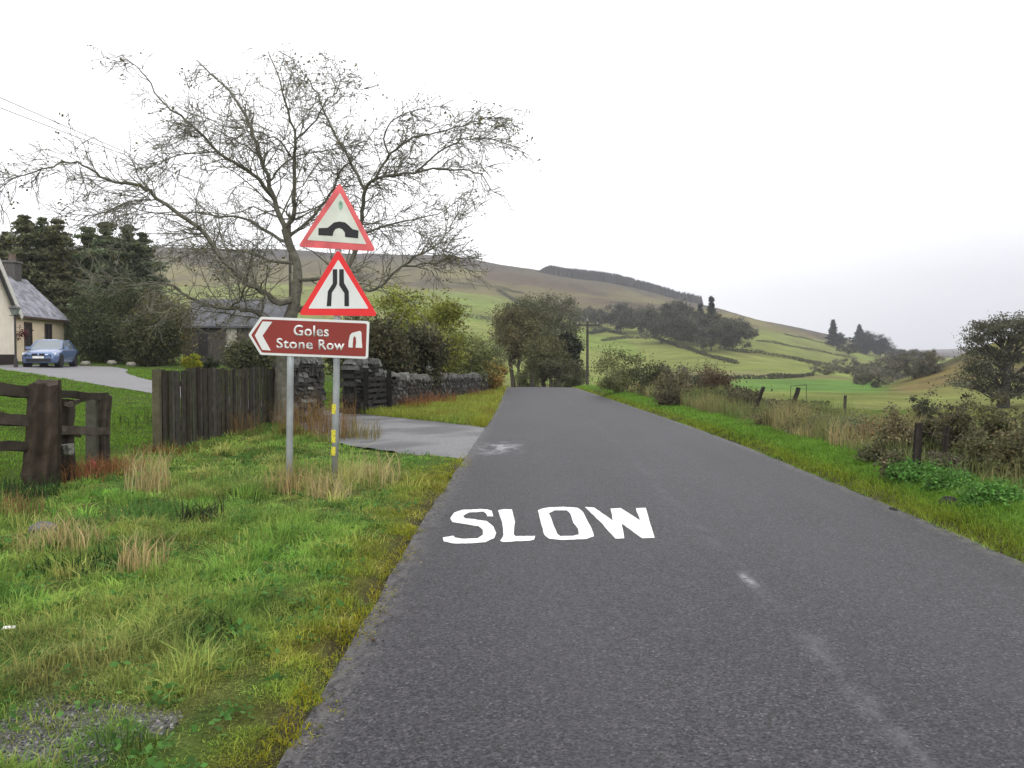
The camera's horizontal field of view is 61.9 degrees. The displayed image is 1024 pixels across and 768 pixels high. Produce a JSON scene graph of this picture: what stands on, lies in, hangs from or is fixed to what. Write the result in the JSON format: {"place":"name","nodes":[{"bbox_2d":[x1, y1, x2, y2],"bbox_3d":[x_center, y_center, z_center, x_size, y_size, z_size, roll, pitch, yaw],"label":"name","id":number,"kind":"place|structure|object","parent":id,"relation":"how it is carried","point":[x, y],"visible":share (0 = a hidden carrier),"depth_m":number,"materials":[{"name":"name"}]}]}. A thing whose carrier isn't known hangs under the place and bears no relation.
{"place":"outdoors","nodes":[
{"label":"outdoors","id":0,"kind":"place"},
{"bbox_2d":[0,364,342,488],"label":"lawn grass","id":1,"kind":"structure","parent":0,"point":[79,407],"depth_m":19.84,"materials":[{"name":"plant"}]},
{"bbox_2d":[0,365,483,458],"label":"driveway","id":2,"kind":"structure","parent":0,"point":[417,437],"depth_m":19.49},
{"bbox_2d":[22,339,77,367],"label":"parked car","id":3,"kind":"object","parent":2,"relation":"on","point":[58,353],"visible":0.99,"depth_m":44.56,"materials":[{"name":"blue metal"}]},
{"bbox_2d":[0,245,1023,767],"bbox_3d":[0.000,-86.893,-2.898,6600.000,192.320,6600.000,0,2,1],"label":"ground","id":4,"kind":"structure","parent":0,"point":[834,389],"depth_m":48.35,"materials":[{"name":"plant"}]},
{"bbox_2d":[0,482,51,518],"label":"grass tuft","id":5,"kind":"object","parent":4,"relation":"on","point":[20,506],"visible":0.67,"depth_m":8.43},
{"bbox_2d":[0,473,66,501],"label":"verge weed","id":6,"kind":"object","parent":4,"relation":"on","point":[23,488],"visible":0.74,"depth_m":9.52,"materials":[{"name":"green plant"}]},
{"bbox_2d":[0,214,68,329],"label":"conifer tree","id":7,"kind":"object","parent":4,"relation":"on","point":[24,234],"visible":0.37,"depth_m":70.18,"materials":[{"name":"green plant"}]},
{"bbox_2d":[0,254,69,364],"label":"house","id":8,"kind":"structure","parent":4,"relation":"on","point":[42,317],"depth_m":54.37,"materials":[{"name":"paint"}]},
{"bbox_2d":[25,217,75,327],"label":"conifer tree","id":9,"kind":"object","parent":4,"relation":"on","point":[39,227],"visible":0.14,"depth_m":72.04,"materials":[{"name":"green plant"}]},
{"bbox_2d":[0,379,111,490],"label":"rail fence","id":10,"kind":"object","parent":4,"relation":"on","point":[47,420],"visible":0.83,"depth_m":9.93,"materials":[{"name":"brown wood"}]},
{"bbox_2d":[32,218,84,339],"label":"conifer tree","id":11,"kind":"object","parent":4,"relation":"on","point":[58,268],"visible":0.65,"depth_m":71.09,"materials":[{"name":"green plant"}]},
{"bbox_2d":[10,508,112,556],"bbox_3d":[-3.704,1.210,7.051,0.838,0.390,0.772,-1,2,-31],"label":"grass tuft","id":12,"kind":"object","parent":4,"relation":"on","point":[65,529],"visible":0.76,"depth_m":7.00,"materials":[{"name":"plant"}]},
{"bbox_2d":[14,449,134,483],"bbox_3d":[-5.449,1.022,10.848,1.418,0.465,1.713,0,2,1],"label":"bracken patch","id":13,"kind":"object","parent":4,"relation":"on","point":[94,470],"visible":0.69,"depth_m":10.62,"materials":[{"name":"brown plant"}]},
{"bbox_2d":[57,226,101,332],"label":"conifer tree","id":14,"kind":"object","parent":4,"relation":"on","point":[88,235],"visible":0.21,"depth_m":73.89,"materials":[{"name":"green plant"}]},
{"bbox_2d":[20,539,145,579],"bbox_3d":[-3.201,1.334,6.415,0.772,0.213,0.766,0,2,1],"label":"verge weed","id":15,"kind":"object","parent":4,"relation":"on","point":[100,554],"visible":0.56,"depth_m":6.37,"materials":[{"name":"green plant"}]},
{"bbox_2d":[60,286,123,359],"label":"garden shrub","id":16,"kind":"object","parent":4,"relation":"on","point":[83,304],"visible":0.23,"depth_m":59.49,"materials":[{"name":"green plant"}]},
{"bbox_2d":[67,310,131,363],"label":"garden shrub","id":17,"kind":"object","parent":4,"relation":"on","point":[93,329],"visible":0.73,"depth_m":53.72,"materials":[{"name":"green plant"}]},
{"bbox_2d":[58,221,148,355],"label":"conifer tree","id":18,"kind":"object","parent":4,"relation":"on","point":[100,246],"visible":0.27,"depth_m":69.89,"materials":[{"name":"green plant"}]},
{"bbox_2d":[78,449,158,475],"bbox_3d":[-5.148,1.027,11.192,1.206,0.401,1.098,0,2,1],"label":"bracken patch","id":19,"kind":"object","parent":4,"relation":"on","point":[106,463],"visible":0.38,"depth_m":11.12,"materials":[{"name":"brown plant"}]},
{"bbox_2d":[69,275,172,361],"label":"garden shrub","id":20,"kind":"object","parent":4,"relation":"on","point":[123,301],"visible":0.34,"depth_m":57.71,"materials":[{"name":"green plant"}]},
{"bbox_2d":[86,223,180,323],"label":"conifer tree","id":21,"kind":"object","parent":4,"relation":"on","point":[131,252],"visible":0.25,"depth_m":72.03,"materials":[{"name":"green plant"}]},
{"bbox_2d":[84,493,203,523],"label":"verge weed","id":22,"kind":"object","parent":4,"relation":"on","point":[138,511],"visible":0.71,"depth_m":8.36,"materials":[{"name":"green plant"}]},
{"bbox_2d":[105,444,188,494],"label":"grass tuft","id":23,"kind":"object","parent":4,"relation":"on","point":[142,480],"visible":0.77,"depth_m":9.69,"materials":[{"name":"plant"}]},
{"bbox_2d":[101,304,194,366],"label":"garden shrub","id":24,"kind":"object","parent":4,"relation":"on","point":[151,351],"visible":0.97,"depth_m":51.78,"materials":[{"name":"green plant"}]},
{"bbox_2d":[112,524,185,577],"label":"grass tuft","id":25,"kind":"object","parent":4,"relation":"on","point":[136,559],"visible":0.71,"depth_m":6.28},
{"bbox_2d":[124,231,180,353],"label":"conifer tree","id":26,"kind":"object","parent":4,"relation":"on","point":[146,273],"visible":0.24,"depth_m":72.99,"materials":[{"name":"green plant"}]},
{"bbox_2d":[129,437,198,456],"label":"grass","id":27,"kind":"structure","parent":4,"relation":"on","point":[160,448],"depth_m":13.10,"materials":[{"name":"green plant"}]},
{"bbox_2d":[127,285,205,364],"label":"garden shrub","id":28,"kind":"object","parent":4,"relation":"on","point":[186,337],"visible":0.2,"depth_m":56.38,"materials":[{"name":"green plant"}]},
{"bbox_2d":[133,601,256,644],"bbox_3d":[-1.812,1.355,4.840,0.597,0.157,0.609,0,2,1],"label":"verge weed","id":29,"kind":"object","parent":4,"relation":"on","point":[220,622],"visible":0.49,"depth_m":4.80,"materials":[{"name":"green plant"}]},
{"bbox_2d":[170,493,226,524],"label":"verge weed","id":30,"kind":"object","parent":4,"relation":"on","point":[203,513],"visible":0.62,"depth_m":8.09,"materials":[{"name":"green plant"}]},
{"bbox_2d":[152,367,275,449],"bbox_3d":[-5.760,0.373,17.367,0.247,1.499,8.116,0,2,-2],"label":"board fence","id":31,"kind":"object","parent":4,"relation":"on","point":[214,395],"visible":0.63,"depth_m":15.58,"materials":[{"name":"brown wood"}]},
{"bbox_2d":[183,299,288,366],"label":"outbuilding","id":32,"kind":"structure","parent":4,"relation":"on","point":[203,349],"depth_m":60.45,"materials":[{"name":"stone"}]},
{"bbox_2d":[212,406,264,435],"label":"grass tuft","id":33,"kind":"object","parent":4,"relation":"on","point":[236,421],"visible":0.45,"depth_m":17.13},
{"bbox_2d":[213,329,276,371],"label":"garden shrub","id":34,"kind":"object","parent":4,"relation":"on","point":[244,353],"visible":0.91,"depth_m":49.55,"materials":[{"name":"green plant"}]},
{"bbox_2d":[0,406,494,767],"bbox_3d":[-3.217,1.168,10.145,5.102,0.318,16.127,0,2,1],"label":"verge turf","id":35,"kind":"structure","parent":4,"relation":"on","point":[117,668],"depth_m":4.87,"materials":[{"name":"green plant"}]},
{"bbox_2d":[0,39,540,424],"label":"roadside tree","id":36,"kind":"object","parent":4,"relation":"on","point":[293,300],"visible":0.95,"depth_m":19.10,"materials":[{"name":"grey plant"}]},
{"bbox_2d":[260,457,314,496],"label":"grass tuft","id":37,"kind":"object","parent":4,"relation":"on","point":[287,482],"visible":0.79,"depth_m":9.90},
{"bbox_2d":[272,356,326,422],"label":"stone wall","id":38,"kind":"structure","parent":4,"relation":"on","point":[309,374],"depth_m":21.48,"materials":[{"name":"stone"}]},
{"bbox_2d":[254,388,364,439],"bbox_3d":[-3.817,0.534,17.030,2.302,1.159,2.740,0,2,1],"label":"grass tuft","id":39,"kind":"object","parent":4,"relation":"on","point":[320,427],"visible":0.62,"depth_m":16.74,"materials":[{"name":"plant"}]},
{"bbox_2d":[249,184,375,481],"bbox_3d":[-2.394,-0.438,10.286,1.540,3.892,0.093,0,2,1],"label":"road sign","id":40,"kind":"object","parent":4,"relation":"on","point":[337,293],"visible":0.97,"depth_m":10.23,"materials":[{"name":"metal"}]},
{"bbox_2d":[301,464,358,500],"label":"grass tuft","id":41,"kind":"object","parent":4,"relation":"on","point":[324,489],"visible":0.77,"depth_m":9.47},
{"bbox_2d":[339,412,382,439],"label":"grass tuft","id":42,"kind":"object","parent":4,"relation":"on","point":[373,428],"visible":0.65,"depth_m":16.53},
{"bbox_2d":[340,357,385,413],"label":"stone wall","id":43,"kind":"structure","parent":4,"relation":"on","point":[352,376],"depth_m":25.20,"materials":[{"name":"stone"}]},
{"bbox_2d":[331,447,405,487],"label":"grass tuft","id":44,"kind":"object","parent":4,"relation":"on","point":[367,467],"visible":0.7,"depth_m":10.44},
{"bbox_2d":[363,370,391,413],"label":"field gate","id":45,"kind":"structure","parent":4,"relation":"on","point":[388,389],"depth_m":25.64,"materials":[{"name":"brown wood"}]},
{"bbox_2d":[344,312,433,384],"bbox_3d":[-4.515,-0.871,31.002,3.497,3.646,3.338,0,2,1],"label":"willow bush","id":46,"kind":"object","parent":4,"relation":"on","point":[387,349],"visible":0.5,"depth_m":30.56,"materials":[{"name":"green plant"}]},
{"bbox_2d":[296,384,507,427],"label":"verge grass","id":47,"kind":"structure","parent":4,"relation":"on","point":[478,409],"depth_m":24.61,"materials":[{"name":"plant"}]},
{"bbox_2d":[354,283,450,349],"bbox_3d":[-4.795,-1.708,36.116,4.664,5.171,4.848,-1,2,-24],"label":"willow bush","id":48,"kind":"object","parent":4,"relation":"on","point":[407,313],"visible":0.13,"depth_m":35.60,"materials":[{"name":"green plant"}]},
{"bbox_2d":[396,318,459,394],"bbox_3d":[-3.809,-0.833,32.912,3.671,3.484,3.612,0,2,1],"label":"willow bush","id":49,"kind":"object","parent":4,"relation":"on","point":[432,351],"visible":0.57,"depth_m":32.62,"materials":[{"name":"green plant"}]},
{"bbox_2d":[381,370,490,406],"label":"stone wall","id":50,"kind":"structure","parent":4,"relation":"on","point":[407,384],"depth_m":31.87,"materials":[{"name":"stone"}]},
{"bbox_2d":[400,287,477,373],"bbox_3d":[-3.670,-1.864,39.956,5.029,5.302,4.095,2,3,44],"label":"willow bush","id":51,"kind":"object","parent":4,"relation":"on","point":[444,313],"visible":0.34,"depth_m":39.40,"materials":[{"name":"green plant"}]},
{"bbox_2d":[429,328,516,385],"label":"willow bush","id":52,"kind":"object","parent":4,"relation":"on","point":[474,366],"visible":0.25,"depth_m":45.86,"materials":[{"name":"green plant"}]},
{"bbox_2d":[448,334,515,377],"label":"willow bush","id":53,"kind":"object","parent":4,"relation":"on","point":[497,350],"visible":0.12,"depth_m":54.00,"materials":[{"name":"green plant"}]},
{"bbox_2d":[481,357,509,389],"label":"hedge bush","id":54,"kind":"object","parent":4,"relation":"on","point":[496,383],"visible":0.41,"depth_m":48.61,"materials":[{"name":"green plant"}]},
{"bbox_2d":[482,302,551,386],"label":"roadside ash tree","id":55,"kind":"object","parent":4,"relation":"on","point":[513,328],"visible":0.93,"depth_m":73.15,"materials":[{"name":"green plant"}]},
{"bbox_2d":[495,290,566,386],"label":"roadside ash tree","id":56,"kind":"object","parent":4,"relation":"on","point":[548,315],"visible":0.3,"depth_m":79.17,"materials":[{"name":"green plant"}]},
{"bbox_2d":[509,332,576,386],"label":"roadside ash tree","id":57,"kind":"object","parent":4,"relation":"on","point":[547,348],"visible":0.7,"depth_m":71.18,"materials":[{"name":"green plant"}]},
{"bbox_2d":[524,292,584,386],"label":"roadside ash tree","id":58,"kind":"object","parent":4,"relation":"on","point":[561,309],"visible":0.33,"depth_m":90.21,"materials":[{"name":"green plant"}]},
{"bbox_2d":[527,355,583,386],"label":"hedge shrub","id":59,"kind":"object","parent":4,"relation":"on","point":[544,367],"visible":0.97,"depth_m":69.74,"materials":[{"name":"green plant"}]},
{"bbox_2d":[552,329,584,387],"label":"ivy tree","id":60,"kind":"object","parent":4,"relation":"on","point":[576,347],"visible":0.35,"depth_m":74.99,"materials":[{"name":"green plant"}]},
{"bbox_2d":[561,358,592,387],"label":"hedge shrub","id":61,"kind":"object","parent":4,"relation":"on","point":[576,382],"visible":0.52,"depth_m":71.55,"materials":[{"name":"green plant"}]},
{"bbox_2d":[600,302,634,331],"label":"hillside tree","id":62,"kind":"object","parent":4,"relation":"on","point":[613,316],"visible":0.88,"depth_m":404.82,"materials":[{"name":"green plant"}]},
{"bbox_2d":[537,265,702,304],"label":"forest plantation","id":63,"kind":"object","parent":4,"relation":"on","point":[598,275],"visible":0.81,"depth_m":846.49,"materials":[{"name":"green plant"}]},
{"bbox_2d":[588,342,659,394],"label":"scrub bush","id":64,"kind":"object","parent":4,"relation":"on","point":[607,384],"visible":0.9,"depth_m":39.80,"materials":[{"name":"green plant"}]},
{"bbox_2d":[617,306,658,333],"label":"hillside tree","id":65,"kind":"object","parent":4,"relation":"on","point":[632,318],"visible":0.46,"depth_m":399.94,"materials":[{"name":"green plant"}]},
{"bbox_2d":[626,359,676,395],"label":"scrub bush","id":66,"kind":"object","parent":4,"relation":"on","point":[646,377],"visible":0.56,"depth_m":35.72,"materials":[{"name":"green plant"}]},
{"bbox_2d":[636,302,681,343],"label":"hillside tree","id":67,"kind":"object","parent":4,"relation":"on","point":[651,321],"visible":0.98,"depth_m":342.12,"materials":[{"name":"green plant"}]},
{"bbox_2d":[601,335,738,363],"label":"field hedge","id":68,"kind":"object","parent":4,"relation":"on","point":[701,352],"visible":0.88,"depth_m":311.55,"materials":[{"name":"green plant"}]},
{"bbox_2d":[646,366,696,400],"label":"scrub bush","id":69,"kind":"object","parent":4,"relation":"on","point":[669,380],"visible":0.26,"depth_m":29.68,"materials":[{"name":"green plant"}]},
{"bbox_2d":[647,380,700,406],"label":"scrub bush","id":70,"kind":"object","parent":4,"relation":"on","point":[670,397],"visible":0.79,"depth_m":26.73,"materials":[{"name":"brown plant"}]},
{"bbox_2d":[671,306,710,343],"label":"hillside tree","id":71,"kind":"object","parent":4,"relation":"on","point":[684,333],"visible":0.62,"depth_m":331.49,"materials":[{"name":"green plant"}]},
{"bbox_2d":[687,311,739,350],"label":"hillside tree","id":72,"kind":"object","parent":4,"relation":"on","point":[710,335],"visible":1,"depth_m":299.11,"materials":[{"name":"green plant"}]},
{"bbox_2d":[695,365,737,391],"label":"scrub bush","id":73,"kind":"object","parent":4,"relation":"on","point":[717,378],"visible":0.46,"depth_m":29.72,"materials":[{"name":"brown plant"}]},
{"bbox_2d":[716,315,752,349],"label":"hillside tree","id":74,"kind":"object","parent":4,"relation":"on","point":[741,330],"visible":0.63,"depth_m":316.50,"materials":[{"name":"green plant"}]},
{"bbox_2d":[719,380,772,407],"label":"scrub bush","id":75,"kind":"object","parent":4,"relation":"on","point":[750,398],"visible":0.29,"depth_m":23.75,"materials":[{"name":"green plant"}]},
{"bbox_2d":[687,372,815,378],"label":"field hedge","id":76,"kind":"object","parent":4,"relation":"on","point":[778,376],"visible":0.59,"depth_m":183.29,"materials":[{"name":"green plant"}]},
{"bbox_2d":[571,384,1023,562],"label":"verge grass","id":77,"kind":"structure","parent":4,"relation":"on","point":[817,448],"depth_m":10.95,"materials":[{"name":"plant"}]},
{"bbox_2d":[853,330,877,354],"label":"skyline tree","id":78,"kind":"object","parent":4,"relation":"on","point":[864,340],"visible":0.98,"depth_m":565.97,"materials":[{"name":"grey plant"}]},
{"bbox_2d":[823,409,909,444],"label":"scrub bush","id":79,"kind":"object","parent":4,"relation":"on","point":[866,428],"visible":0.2,"depth_m":13.04,"materials":[{"name":"brown plant"}]},
{"bbox_2d":[857,370,895,387],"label":"thicket","id":80,"kind":"object","parent":4,"relation":"on","point":[875,383],"visible":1,"depth_m":131.09,"materials":[{"name":"green plant"}]},
{"bbox_2d":[849,435,905,462],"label":"bramble bush","id":81,"kind":"object","parent":4,"relation":"on","point":[867,454],"visible":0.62,"depth_m":11.27,"materials":[{"name":"brown plant"}]},
{"bbox_2d":[870,334,896,356],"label":"skyline tree","id":82,"kind":"object","parent":4,"relation":"on","point":[881,344],"visible":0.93,"depth_m":564.64,"materials":[{"name":"green plant"}]},
{"bbox_2d":[870,353,905,378],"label":"thicket","id":83,"kind":"object","parent":4,"relation":"on","point":[887,361],"visible":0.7,"depth_m":234.23,"materials":[{"name":"green plant"}]},
{"bbox_2d":[869,401,913,453],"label":"bramble bush","id":84,"kind":"object","parent":4,"relation":"on","point":[899,427],"visible":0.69,"depth_m":11.39,"materials":[{"name":"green plant"}]},
{"bbox_2d":[873,448,909,480],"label":"bramble bush","id":85,"kind":"object","parent":4,"relation":"on","point":[885,460],"visible":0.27,"depth_m":10.11,"materials":[{"name":"green plant"}]},
{"bbox_2d":[763,404,1021,426],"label":"field grass","id":86,"kind":"structure","parent":4,"relation":"on","point":[869,411],"depth_m":60.49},
{"bbox_2d":[890,350,935,378],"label":"thicket","id":87,"kind":"object","parent":4,"relation":"on","point":[905,368],"visible":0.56,"depth_m":141.37,"materials":[{"name":"green plant"}]},
{"bbox_2d":[877,452,953,485],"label":"nettle clump","id":88,"kind":"object","parent":4,"relation":"on","point":[906,470],"visible":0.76,"depth_m":9.70,"materials":[{"name":"green plant"}]},
{"bbox_2d":[912,422,922,465],"bbox_3d":[4.654,0.862,9.825,0.153,0.841,0.132,0,2,1],"label":"fence post","id":89,"kind":"object","parent":4,"relation":"on","point":[917,441],"visible":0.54,"depth_m":9.78,"materials":[{"name":"brown wood"}]},
{"bbox_2d":[905,382,942,419],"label":"bramble bush","id":90,"kind":"object","parent":4,"relation":"on","point":[925,409],"visible":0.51,"depth_m":33.57,"materials":[{"name":"green plant"}]},
{"bbox_2d":[909,416,943,452],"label":"bramble bush","id":91,"kind":"object","parent":4,"relation":"on","point":[928,422],"visible":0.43,"depth_m":11.60,"materials":[{"name":"green plant"}]},
{"bbox_2d":[907,348,953,375],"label":"thicket","id":92,"kind":"object","parent":4,"relation":"on","point":[931,366],"visible":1,"depth_m":136.36,"materials":[{"name":"green plant"}]},
{"bbox_2d":[910,462,980,493],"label":"nettle clump","id":93,"kind":"object","parent":4,"relation":"on","point":[939,479],"visible":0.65,"depth_m":9.03,"materials":[{"name":"green plant"}]},
{"bbox_2d":[921,448,972,473],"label":"bramble bush","id":94,"kind":"object","parent":4,"relation":"on","point":[955,461],"visible":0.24,"depth_m":9.76,"materials":[{"name":"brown plant"}]},
{"bbox_2d":[926,406,974,456],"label":"bramble bush","id":95,"kind":"object","parent":4,"relation":"on","point":[957,426],"visible":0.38,"depth_m":11.07,"materials":[{"name":"brown plant"}]},
{"bbox_2d":[930,390,978,429],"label":"bramble bush","id":96,"kind":"object","parent":4,"relation":"on","point":[951,408],"visible":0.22,"depth_m":29.84,"materials":[{"name":"brown plant"}]},
{"bbox_2d":[949,420,996,473],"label":"bramble bush","id":97,"kind":"object","parent":4,"relation":"on","point":[977,442],"visible":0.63,"depth_m":10.14,"materials":[{"name":"green plant"}]},
{"bbox_2d":[934,310,1023,407],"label":"windswept tree","id":98,"kind":"object","parent":4,"relation":"on","point":[990,331],"visible":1,"depth_m":72.53,"materials":[{"name":"green plant"}]},
{"bbox_2d":[947,473,1023,511],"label":"nettle clump","id":99,"kind":"object","parent":4,"relation":"on","point":[987,491],"visible":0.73,"depth_m":8.15,"materials":[{"name":"green plant"}]},
{"bbox_2d":[959,394,1017,470],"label":"bramble bush","id":100,"kind":"object","parent":4,"relation":"on","point":[987,421],"visible":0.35,"depth_m":10.70,"materials":[{"name":"brown plant"}]},
{"bbox_2d":[974,421,1023,480],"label":"bramble bush","id":101,"kind":"object","parent":4,"relation":"on","point":[1009,451],"visible":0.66,"depth_m":9.44,"materials":[{"name":"green plant"}]},
{"bbox_2d":[0,0,1023,350],"label":"sky","id":102,"kind":"structure","parent":0,"point":[805,164],"materials":[{"name":"white"}]},
{"bbox_2d":[276,387,1023,767],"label":"road","id":103,"kind":"structure","parent":0,"point":[746,607],"depth_m":4.93,"materials":[{"name":"asphalt"}]},
{"bbox_2d":[1,467,469,767],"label":"grit","id":104,"kind":"object","parent":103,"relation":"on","point":[72,725],"visible":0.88,"depth_m":3.62,"materials":[{"name":"gravel"}]},
{"bbox_2d":[253,453,470,767],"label":"edge moss","id":105,"kind":"object","parent":103,"relation":"on","point":[309,697],"visible":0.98,"depth_m":3.97,"materials":[{"name":"green moss"}]},
{"bbox_2d":[443,507,654,542],"bbox_3d":[0.367,1.301,7.968,1.952,0.036,1.646,0,2,1],"label":"road marking","id":106,"kind":"object","parent":103,"relation":"on","point":[641,527],"visible":1,"depth_m":7.89,"materials":[{"name":"paint"}]},
{"bbox_2d":[599,382,1023,492],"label":"dead grass","id":107,"kind":"structure","parent":0,"point":[710,403],"depth_m":15.53,"materials":[{"name":"plant"}]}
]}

